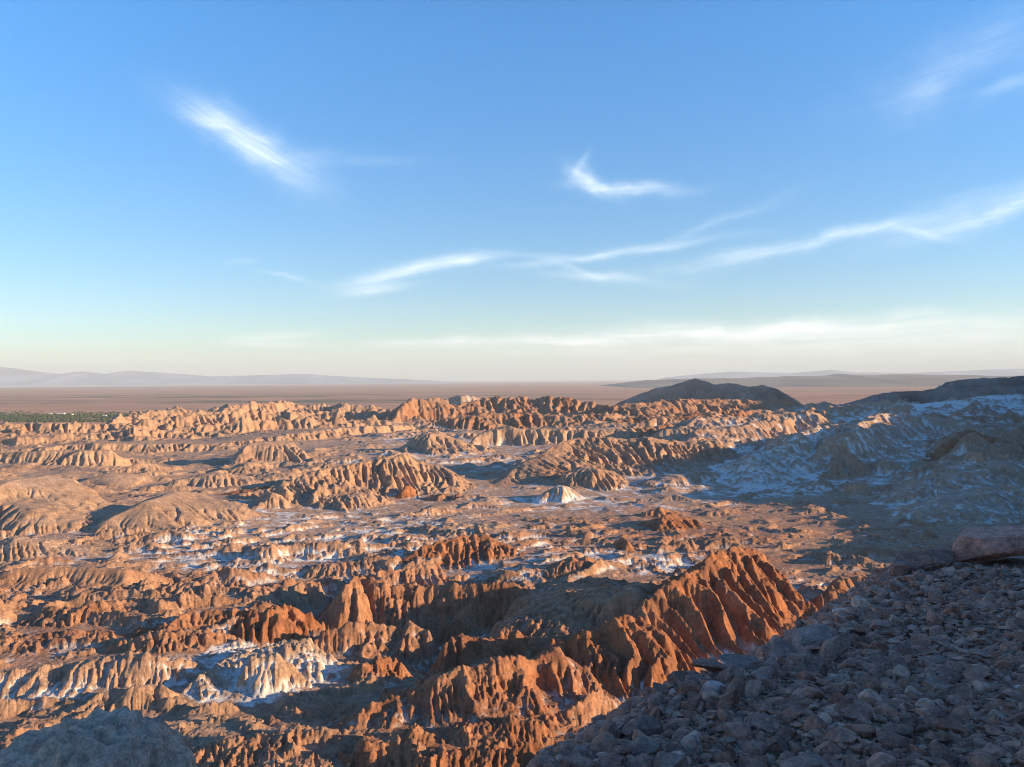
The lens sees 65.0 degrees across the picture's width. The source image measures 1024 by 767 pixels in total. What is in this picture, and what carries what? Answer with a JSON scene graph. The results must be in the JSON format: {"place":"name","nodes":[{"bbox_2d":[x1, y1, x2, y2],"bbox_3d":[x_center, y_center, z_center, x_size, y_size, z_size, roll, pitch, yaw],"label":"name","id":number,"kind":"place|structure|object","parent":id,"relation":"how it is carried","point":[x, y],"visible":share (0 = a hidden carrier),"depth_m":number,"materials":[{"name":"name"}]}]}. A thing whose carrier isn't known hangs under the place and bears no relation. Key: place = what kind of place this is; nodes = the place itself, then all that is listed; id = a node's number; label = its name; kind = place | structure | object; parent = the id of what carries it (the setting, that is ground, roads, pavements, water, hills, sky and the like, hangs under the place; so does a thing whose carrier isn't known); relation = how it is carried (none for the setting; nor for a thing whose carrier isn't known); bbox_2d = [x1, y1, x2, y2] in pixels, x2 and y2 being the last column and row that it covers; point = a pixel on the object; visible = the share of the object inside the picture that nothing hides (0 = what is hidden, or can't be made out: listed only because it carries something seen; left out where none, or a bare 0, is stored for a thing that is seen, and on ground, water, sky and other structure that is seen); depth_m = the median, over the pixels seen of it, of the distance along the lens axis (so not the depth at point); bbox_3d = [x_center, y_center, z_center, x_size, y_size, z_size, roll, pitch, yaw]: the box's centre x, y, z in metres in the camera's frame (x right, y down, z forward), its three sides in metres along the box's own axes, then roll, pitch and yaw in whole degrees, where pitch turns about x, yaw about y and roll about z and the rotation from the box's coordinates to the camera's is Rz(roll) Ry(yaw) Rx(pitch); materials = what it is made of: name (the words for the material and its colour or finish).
{"place":"outdoors","nodes":[
{"label":"outdoors","id":0,"kind":"place"},
{"bbox_2d":[0,475,125,536],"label":"dune","id":1,"kind":"structure","parent":0,"point":[44,504],"depth_m":401.16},
{"bbox_2d":[83,491,276,534],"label":"dune","id":2,"kind":"structure","parent":0,"point":[172,510],"depth_m":393.93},
{"bbox_2d":[0,367,458,385],"bbox_3d":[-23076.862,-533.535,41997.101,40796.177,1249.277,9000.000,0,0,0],"label":"mountains","id":3,"kind":"structure","parent":0,"point":[11,376],"depth_m":39727.29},
{"bbox_2d":[222,454,486,499],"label":"ridge","id":4,"kind":"structure","parent":0,"point":[392,474],"depth_m":520.14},
{"bbox_2d":[403,534,526,572],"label":"ridge","id":5,"kind":"structure","parent":0,"point":[454,552],"depth_m":329.06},
{"bbox_2d":[0,380,937,423],"bbox_3d":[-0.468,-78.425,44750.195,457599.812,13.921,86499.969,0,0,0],"label":"desert plain","id":6,"kind":"structure","parent":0,"point":[46,399],"depth_m":8760.05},
{"bbox_2d":[0,411,143,422],"bbox_3d":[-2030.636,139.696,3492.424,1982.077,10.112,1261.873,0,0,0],"label":"forest","id":7,"kind":"object","parent":6,"relation":"on","point":[17,417],"visible":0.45,"depth_m":3318.21,"materials":[{"name":"green plant"}]},
{"bbox_2d":[318,646,640,733],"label":"ridge","id":8,"kind":"structure","parent":0,"point":[517,684],"depth_m":171.88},
{"bbox_2d":[381,396,619,421],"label":"ridge","id":9,"kind":"structure","parent":0,"point":[436,408],"depth_m":1462.37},
{"bbox_2d":[0,394,1023,766],"bbox_3d":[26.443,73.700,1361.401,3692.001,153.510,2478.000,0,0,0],"label":"badlands","id":10,"kind":"structure","parent":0,"point":[820,504],"depth_m":367.52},
{"bbox_2d":[0,449,148,466],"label":"mesa","id":11,"kind":"structure","parent":10,"relation":"attached to","point":[75,457],"depth_m":686.10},
{"bbox_2d":[0,705,195,766],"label":"mound","id":12,"kind":"object","parent":10,"relation":"on","point":[124,736],"visible":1,"depth_m":6.56,"materials":[{"name":"stone"}]},
{"bbox_2d":[0,650,217,714],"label":"bluff","id":13,"kind":"structure","parent":10,"relation":"attached to","point":[86,678],"depth_m":191.76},
{"bbox_2d":[181,637,350,706],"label":"mound","id":14,"kind":"object","parent":10,"relation":"attached to","point":[311,661],"visible":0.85,"depth_m":198.16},
{"bbox_2d":[228,441,318,464],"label":"mesa","id":15,"kind":"structure","parent":10,"relation":"attached to","point":[281,451],"depth_m":710.42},
{"bbox_2d":[394,485,417,498],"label":"butte","id":16,"kind":"object","parent":10,"relation":"attached to","point":[409,492],"visible":1,"depth_m":502.88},
{"bbox_2d":[314,575,531,648],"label":"bluff","id":17,"kind":"structure","parent":10,"relation":"attached to","point":[441,612],"depth_m":262.90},
{"bbox_2d":[394,433,502,454],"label":"mesa","id":18,"kind":"structure","parent":10,"relation":"attached to","point":[433,443],"depth_m":803.90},
{"bbox_2d":[533,485,585,503],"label":"mound","id":19,"kind":"object","parent":10,"relation":"on","point":[561,494],"visible":1,"depth_m":489.98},
{"bbox_2d":[0,0,1023,380],"label":"sky","id":20,"kind":"structure","parent":0,"point":[435,190],"materials":[{"name":"blue"}]},
{"bbox_2d":[485,436,742,486],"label":"ridge","id":21,"kind":"structure","parent":0,"point":[623,457],"depth_m":638.25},
{"bbox_2d":[541,614,706,698],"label":"ridge","id":22,"kind":"structure","parent":0,"point":[622,655],"depth_m":198.76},
{"bbox_2d":[616,378,802,405],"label":"hill","id":23,"kind":"structure","parent":0,"point":[694,388],"depth_m":2220.11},
{"bbox_2d":[632,545,817,663],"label":"ridge","id":24,"kind":"structure","parent":0,"point":[745,585],"depth_m":231.04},
{"bbox_2d":[557,555,1023,766],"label":"slope","id":25,"kind":"structure","parent":0,"point":[1011,562],"depth_m":8.10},
{"bbox_2d":[571,744,594,759],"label":"rock","id":26,"kind":"object","parent":25,"relation":"on","point":[585,750],"visible":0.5,"depth_m":4.25,"materials":[{"name":"stone"}]},
{"bbox_2d":[582,724,598,742],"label":"stone","id":27,"kind":"object","parent":25,"relation":"on","point":[590,733],"visible":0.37,"depth_m":4.66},
{"bbox_2d":[604,708,630,720],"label":"stone","id":28,"kind":"object","parent":25,"relation":"on","point":[613,714],"visible":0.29,"depth_m":5.20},
{"bbox_2d":[608,745,632,754],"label":"stone","id":29,"kind":"object","parent":25,"relation":"on","point":[621,750],"visible":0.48,"depth_m":4.27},
{"bbox_2d":[622,715,662,737],"bbox_3d":[0.769,2.035,4.733,0.241,0.139,0.192,0,0,0],"label":"rock","id":30,"kind":"object","parent":25,"relation":"on","point":[646,725],"visible":0.7,"depth_m":4.71,"materials":[{"name":"stone"}]},
{"bbox_2d":[627,735,660,754],"bbox_3d":[0.712,1.982,4.402,0.164,0.118,0.149,0,0,-19],"label":"rock","id":31,"kind":"object","parent":25,"relation":"on","point":[641,744],"visible":0.77,"depth_m":4.37,"materials":[{"name":"stone"}]},
{"bbox_2d":[653,751,689,766],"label":"boulder","id":32,"kind":"object","parent":25,"relation":"on","point":[664,759],"visible":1,"depth_m":4.08,"materials":[{"name":"stone"}]},
{"bbox_2d":[667,670,688,686],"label":"stone","id":33,"kind":"object","parent":25,"relation":"on","point":[675,678],"visible":0.68,"depth_m":5.73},
{"bbox_2d":[665,718,690,728],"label":"stone","id":34,"kind":"object","parent":25,"relation":"on","point":[671,723],"visible":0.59,"depth_m":4.77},
{"bbox_2d":[680,730,702,755],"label":"rock","id":35,"kind":"object","parent":25,"relation":"on","point":[690,742],"depth_m":4.38,"materials":[{"name":"stone"}]},
{"bbox_2d":[692,658,727,670],"bbox_3d":[1.424,2.045,5.819,0.290,0.111,0.212,0,0,-27],"label":"slab","id":36,"kind":"object","parent":25,"relation":"on","point":[710,664],"depth_m":5.76,"materials":[{"name":"stone"}]},
{"bbox_2d":[699,689,720,702],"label":"stone","id":37,"kind":"object","parent":25,"relation":"on","point":[710,695],"visible":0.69,"depth_m":5.13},
{"bbox_2d":[701,680,725,693],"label":"boulder","id":38,"kind":"object","parent":25,"relation":"on","point":[713,685],"visible":0.37,"depth_m":5.34,"materials":[{"name":"stone"}]},
{"bbox_2d":[716,664,745,684],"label":"rock","id":39,"kind":"object","parent":25,"relation":"on","point":[727,675],"visible":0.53,"depth_m":5.56,"materials":[{"name":"stone"}]},
{"bbox_2d":[718,674,745,709],"bbox_3d":[1.372,1.929,4.986,0.207,0.238,0.052,0,0,-24],"label":"slab","id":40,"kind":"object","parent":25,"relation":"on","point":[730,697],"depth_m":4.97,"materials":[{"name":"stone"}]},
{"bbox_2d":[718,654,759,669],"bbox_3d":[1.718,2.110,6.015,0.299,0.100,0.236,0,0,0],"label":"slab","id":41,"kind":"object","parent":25,"relation":"on","point":[746,662],"depth_m":6.03,"materials":[{"name":"stone"}]},
{"bbox_2d":[737,754,767,766],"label":"stone","id":42,"kind":"object","parent":25,"relation":"on","point":[748,760],"visible":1,"depth_m":4.22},
{"bbox_2d":[745,679,761,699],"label":"stone","id":43,"kind":"object","parent":25,"relation":"on","point":[752,688],"visible":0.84,"depth_m":5.19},
{"bbox_2d":[750,666,773,679],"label":"boulder","id":44,"kind":"object","parent":25,"relation":"on","point":[766,672],"visible":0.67,"depth_m":5.66,"materials":[{"name":"stone"}]},
{"bbox_2d":[757,643,771,659],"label":"stone","id":45,"kind":"object","parent":25,"relation":"on","point":[763,650],"visible":0.54,"depth_m":6.81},
{"bbox_2d":[529,545,1023,766],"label":"rubble","id":46,"kind":"object","parent":25,"relation":"on","point":[950,580],"visible":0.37,"depth_m":5.68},
{"bbox_2d":[556,741,576,753],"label":"stone","id":47,"kind":"object","parent":46,"relation":"on","point":[564,747],"visible":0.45,"depth_m":4.42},
{"bbox_2d":[560,752,592,766],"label":"stone","id":48,"kind":"object","parent":46,"relation":"on","point":[577,759],"visible":0.98,"depth_m":4.12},
{"bbox_2d":[590,732,614,752],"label":"stone","id":49,"kind":"object","parent":46,"relation":"on","point":[603,742],"visible":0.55,"depth_m":4.43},
{"bbox_2d":[599,721,614,733],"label":"stone","id":50,"kind":"object","parent":46,"relation":"on","point":[608,726],"visible":0.37,"depth_m":4.78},
{"bbox_2d":[597,753,622,766],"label":"stone","id":51,"kind":"object","parent":46,"relation":"on","point":[611,760],"visible":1,"depth_m":4.10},
{"bbox_2d":[622,753,653,766],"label":"stone","id":52,"kind":"object","parent":46,"relation":"on","point":[643,760],"visible":0.94,"depth_m":4.12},
{"bbox_2d":[648,692,663,708],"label":"stone","id":53,"kind":"object","parent":46,"relation":"on","point":[656,699],"visible":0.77,"depth_m":5.14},
{"bbox_2d":[666,741,685,752],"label":"stone","id":54,"kind":"object","parent":46,"relation":"on","point":[673,746],"visible":0.8,"depth_m":4.40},
{"bbox_2d":[677,680,700,697],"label":"stone","id":55,"kind":"object","parent":46,"relation":"on","point":[685,688],"visible":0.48,"depth_m":5.26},
{"bbox_2d":[681,694,700,710],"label":"stone","id":56,"kind":"object","parent":46,"relation":"on","point":[693,703],"visible":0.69,"depth_m":5.01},
{"bbox_2d":[711,750,735,764],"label":"stone","id":57,"kind":"object","parent":46,"relation":"on","point":[725,756],"visible":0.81,"depth_m":4.31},
{"bbox_2d":[716,707,731,721],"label":"stone","id":58,"kind":"object","parent":46,"relation":"on","point":[722,714],"visible":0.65,"depth_m":4.81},
{"bbox_2d":[725,722,752,743],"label":"stone","id":59,"kind":"object","parent":46,"relation":"on","point":[740,731],"visible":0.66,"depth_m":4.56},
{"bbox_2d":[740,740,767,754],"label":"stone","id":60,"kind":"object","parent":46,"relation":"on","point":[754,747],"visible":0.8,"depth_m":4.41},
{"bbox_2d":[750,714,776,733],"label":"stone","id":61,"kind":"object","parent":46,"relation":"on","point":[762,723],"visible":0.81,"depth_m":4.68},
{"bbox_2d":[800,685,824,699],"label":"stone","id":62,"kind":"object","parent":46,"relation":"on","point":[813,693],"visible":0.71,"depth_m":5.17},
{"bbox_2d":[803,713,827,732],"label":"stone","id":63,"kind":"object","parent":46,"relation":"on","point":[813,721],"visible":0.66,"depth_m":4.57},
{"bbox_2d":[827,691,849,703],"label":"stone","id":64,"kind":"object","parent":46,"relation":"on","point":[836,697],"visible":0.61,"depth_m":5.03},
{"bbox_2d":[831,682,847,695],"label":"stone","id":65,"kind":"object","parent":46,"relation":"on","point":[842,687],"visible":0.55,"depth_m":5.26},
{"bbox_2d":[823,727,857,745],"bbox_3d":[1.815,1.937,4.404,0.192,0.075,0.150,-1,0,-31],"label":"stone","id":66,"kind":"object","parent":46,"relation":"on","point":[842,735],"visible":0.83,"depth_m":4.38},
{"bbox_2d":[866,752,895,766],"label":"stone","id":67,"kind":"object","parent":46,"relation":"on","point":[880,759],"visible":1,"depth_m":4.03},
{"bbox_2d":[877,704,901,718],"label":"stone","id":68,"kind":"object","parent":46,"relation":"on","point":[886,709],"visible":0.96,"depth_m":4.78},
{"bbox_2d":[926,610,944,624],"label":"stone","id":69,"kind":"object","parent":46,"relation":"on","point":[934,617],"visible":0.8,"depth_m":8.09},
{"bbox_2d":[923,732,948,742],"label":"stone","id":70,"kind":"object","parent":46,"relation":"on","point":[940,737],"visible":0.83,"depth_m":4.41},
{"bbox_2d":[945,693,965,705],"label":"stone","id":71,"kind":"object","parent":46,"relation":"on","point":[953,699],"visible":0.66,"depth_m":5.10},
{"bbox_2d":[953,684,977,701],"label":"stone","id":72,"kind":"object","parent":46,"relation":"on","point":[965,692],"visible":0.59,"depth_m":5.29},
{"bbox_2d":[961,670,992,680],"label":"stone","id":73,"kind":"object","parent":46,"relation":"on","point":[969,675],"visible":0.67,"depth_m":5.79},
{"bbox_2d":[984,700,1015,709],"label":"stone","id":74,"kind":"object","parent":46,"relation":"on","point":[1008,705],"visible":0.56,"depth_m":4.99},
{"bbox_2d":[999,642,1021,651],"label":"stone","id":75,"kind":"object","parent":46,"relation":"on","point":[1010,645],"visible":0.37,"depth_m":6.84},
{"bbox_2d":[1002,689,1023,701],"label":"stone","id":76,"kind":"object","parent":46,"relation":"on","point":[1009,692],"visible":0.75,"depth_m":5.29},
{"bbox_2d":[766,735,788,755],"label":"rock","id":77,"kind":"object","parent":25,"relation":"on","point":[777,745],"visible":0.91,"depth_m":4.35,"materials":[{"name":"stone"}]},
{"bbox_2d":[768,639,796,659],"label":"boulder","id":78,"kind":"object","parent":25,"relation":"on","point":[780,647],"visible":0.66,"depth_m":6.61,"materials":[{"name":"stone"}]},
{"bbox_2d":[775,727,797,744],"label":"stone","id":79,"kind":"object","parent":25,"relation":"on","point":[788,734],"visible":0.48,"depth_m":4.48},
{"bbox_2d":[780,701,803,719],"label":"stone","id":80,"kind":"object","parent":25,"relation":"on","point":[793,711],"visible":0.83,"depth_m":4.75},
{"bbox_2d":[795,670,814,680],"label":"stone","id":81,"kind":"object","parent":25,"relation":"on","point":[804,675],"visible":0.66,"depth_m":5.66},
{"bbox_2d":[779,752,831,766],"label":"boulder","id":82,"kind":"object","parent":25,"relation":"on","point":[812,759],"visible":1,"depth_m":4.06,"materials":[{"name":"stone"}]},
{"bbox_2d":[786,653,825,672],"bbox_3d":[2.204,2.139,6.047,0.280,0.221,0.200,0,0,30],"label":"boulder","id":83,"kind":"object","parent":25,"relation":"on","point":[798,662],"visible":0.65,"depth_m":6.03,"materials":[{"name":"stone"}]},
{"bbox_2d":[791,623,831,646],"bbox_3d":[2.640,2.269,7.158,0.387,0.205,0.327,0,0,0],"label":"slab","id":84,"kind":"object","parent":25,"relation":"on","point":[811,634],"depth_m":7.12,"materials":[{"name":"stone"}]},
{"bbox_2d":[813,740,842,755],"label":"stone","id":85,"kind":"object","parent":25,"relation":"on","point":[829,747],"visible":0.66,"depth_m":4.25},
{"bbox_2d":[819,635,850,660],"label":"boulder","id":86,"kind":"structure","parent":25,"relation":"on","point":[834,648],"depth_m":6.39,"materials":[{"name":"stone"}]},
{"bbox_2d":[827,673,850,681],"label":"stone","id":87,"kind":"object","parent":25,"relation":"on","point":[837,677],"visible":0.62,"depth_m":5.82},
{"bbox_2d":[844,699,875,718],"bbox_3d":[2.071,1.968,4.795,0.198,0.079,0.139,-5,27,-16],"label":"stone","id":88,"kind":"object","parent":25,"relation":"on","point":[856,709],"visible":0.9,"depth_m":4.78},
{"bbox_2d":[851,595,870,608],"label":"stone","id":89,"kind":"object","parent":25,"relation":"on","point":[861,602],"visible":0.81,"depth_m":9.01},
{"bbox_2d":[847,724,876,739],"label":"stone","id":90,"kind":"object","parent":25,"relation":"on","point":[867,731],"visible":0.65,"depth_m":4.46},
{"bbox_2d":[852,636,872,648],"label":"boulder","id":91,"kind":"object","parent":25,"relation":"on","point":[858,639],"visible":0.48,"depth_m":7.17,"materials":[{"name":"stone"}]},
{"bbox_2d":[858,688,882,705],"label":"stone","id":92,"kind":"object","parent":25,"relation":"on","point":[870,696],"visible":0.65,"depth_m":4.97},
{"bbox_2d":[869,619,892,631],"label":"stone","id":93,"kind":"object","parent":25,"relation":"on","point":[878,624],"visible":0.81,"depth_m":8.02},
{"bbox_2d":[875,727,908,749],"bbox_3d":[2.068,1.958,4.389,0.165,0.116,0.156,1,8,41],"label":"stone","id":94,"kind":"object","parent":25,"relation":"on","point":[889,739],"visible":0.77,"depth_m":4.36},
{"bbox_2d":[881,722,914,736],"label":"stone","id":95,"kind":"object","parent":25,"relation":"on","point":[905,730],"visible":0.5,"depth_m":4.50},
{"bbox_2d":[889,560,912,575],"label":"boulder","id":96,"kind":"object","parent":25,"relation":"on","point":[900,567],"visible":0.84,"depth_m":11.57,"materials":[{"name":"stone"}]},
{"bbox_2d":[892,664,910,679],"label":"stone","id":97,"kind":"object","parent":25,"relation":"on","point":[901,670],"visible":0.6,"depth_m":5.85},
{"bbox_2d":[910,633,931,645],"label":"stone","id":98,"kind":"object","parent":25,"relation":"on","point":[925,639],"visible":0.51,"depth_m":7.38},
{"bbox_2d":[895,548,953,571],"bbox_3d":[6.387,2.780,12.557,0.901,0.441,0.710,0,0,0],"label":"outcrop","id":99,"kind":"object","parent":25,"relation":"on","point":[932,559],"visible":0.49,"depth_m":12.33,"materials":[{"name":"stone"}]},
{"bbox_2d":[913,706,945,716],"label":"stone","id":100,"kind":"object","parent":25,"relation":"on","point":[927,711],"visible":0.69,"depth_m":4.71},
{"bbox_2d":[917,655,947,664],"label":"stone","id":101,"kind":"object","parent":25,"relation":"on","point":[936,659],"visible":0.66,"depth_m":6.33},
{"bbox_2d":[921,756,949,766],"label":"stone","id":102,"kind":"object","parent":25,"relation":"on","point":[933,760],"visible":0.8,"depth_m":4.13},
{"bbox_2d":[918,675,955,702],"bbox_3d":[2.792,2.024,5.250,0.228,0.179,0.189,-1,0,-38],"label":"boulder","id":103,"kind":"object","parent":25,"relation":"on","point":[932,688],"visible":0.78,"depth_m":5.22,"materials":[{"name":"stone"}]},
{"bbox_2d":[928,592,945,604],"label":"stone","id":104,"kind":"object","parent":25,"relation":"on","point":[935,599],"visible":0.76,"depth_m":9.07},
{"bbox_2d":[928,739,958,765],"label":"boulder","id":105,"kind":"object","parent":25,"relation":"on","point":[938,749],"visible":0.79,"depth_m":4.17,"materials":[{"name":"stone"}]},
{"bbox_2d":[933,668,960,681],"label":"stone","id":106,"kind":"object","parent":25,"relation":"on","point":[954,675],"visible":0.43,"depth_m":5.87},
{"bbox_2d":[937,715,968,733],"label":"stone","id":107,"kind":"object","parent":25,"relation":"on","point":[946,723],"visible":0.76,"depth_m":4.51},
{"bbox_2d":[952,705,970,720],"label":"stone","id":108,"kind":"object","parent":25,"relation":"on","point":[960,711],"visible":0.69,"depth_m":4.74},
{"bbox_2d":[971,680,993,695],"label":"stone","id":109,"kind":"object","parent":25,"relation":"on","point":[980,687],"visible":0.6,"depth_m":5.40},
{"bbox_2d":[967,749,1001,766],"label":"stone","id":110,"kind":"object","parent":25,"relation":"on","point":[978,758],"visible":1,"depth_m":4.04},
{"bbox_2d":[951,525,1023,562],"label":"boulder","id":111,"kind":"structure","parent":25,"relation":"on","point":[971,544],"depth_m":12.40,"materials":[{"name":"stone"}]},
{"bbox_2d":[980,743,1006,759],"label":"stone","id":112,"kind":"object","parent":25,"relation":"on","point":[995,752],"visible":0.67,"depth_m":4.18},
{"bbox_2d":[1005,711,1023,724],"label":"stone","id":113,"kind":"object","parent":25,"relation":"on","point":[1018,718],"visible":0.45,"depth_m":4.63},
{"bbox_2d":[601,374,1013,387],"bbox_3d":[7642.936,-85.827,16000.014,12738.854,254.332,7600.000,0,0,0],"label":"hills","id":114,"kind":"structure","parent":0,"point":[886,380],"depth_m":14342.93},
{"bbox_2d":[657,369,1023,379],"bbox_3d":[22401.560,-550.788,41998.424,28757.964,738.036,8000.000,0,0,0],"label":"mountains","id":115,"kind":"structure","parent":0,"point":[1004,372],"depth_m":41076.77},
{"bbox_2d":[846,385,1023,403],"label":"hill","id":116,"kind":"structure","parent":0,"point":[938,394],"depth_m":2075.36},
{"bbox_2d":[936,376,1023,388],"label":"hill","id":117,"kind":"structure","parent":0,"point":[990,382],"depth_m":2574.98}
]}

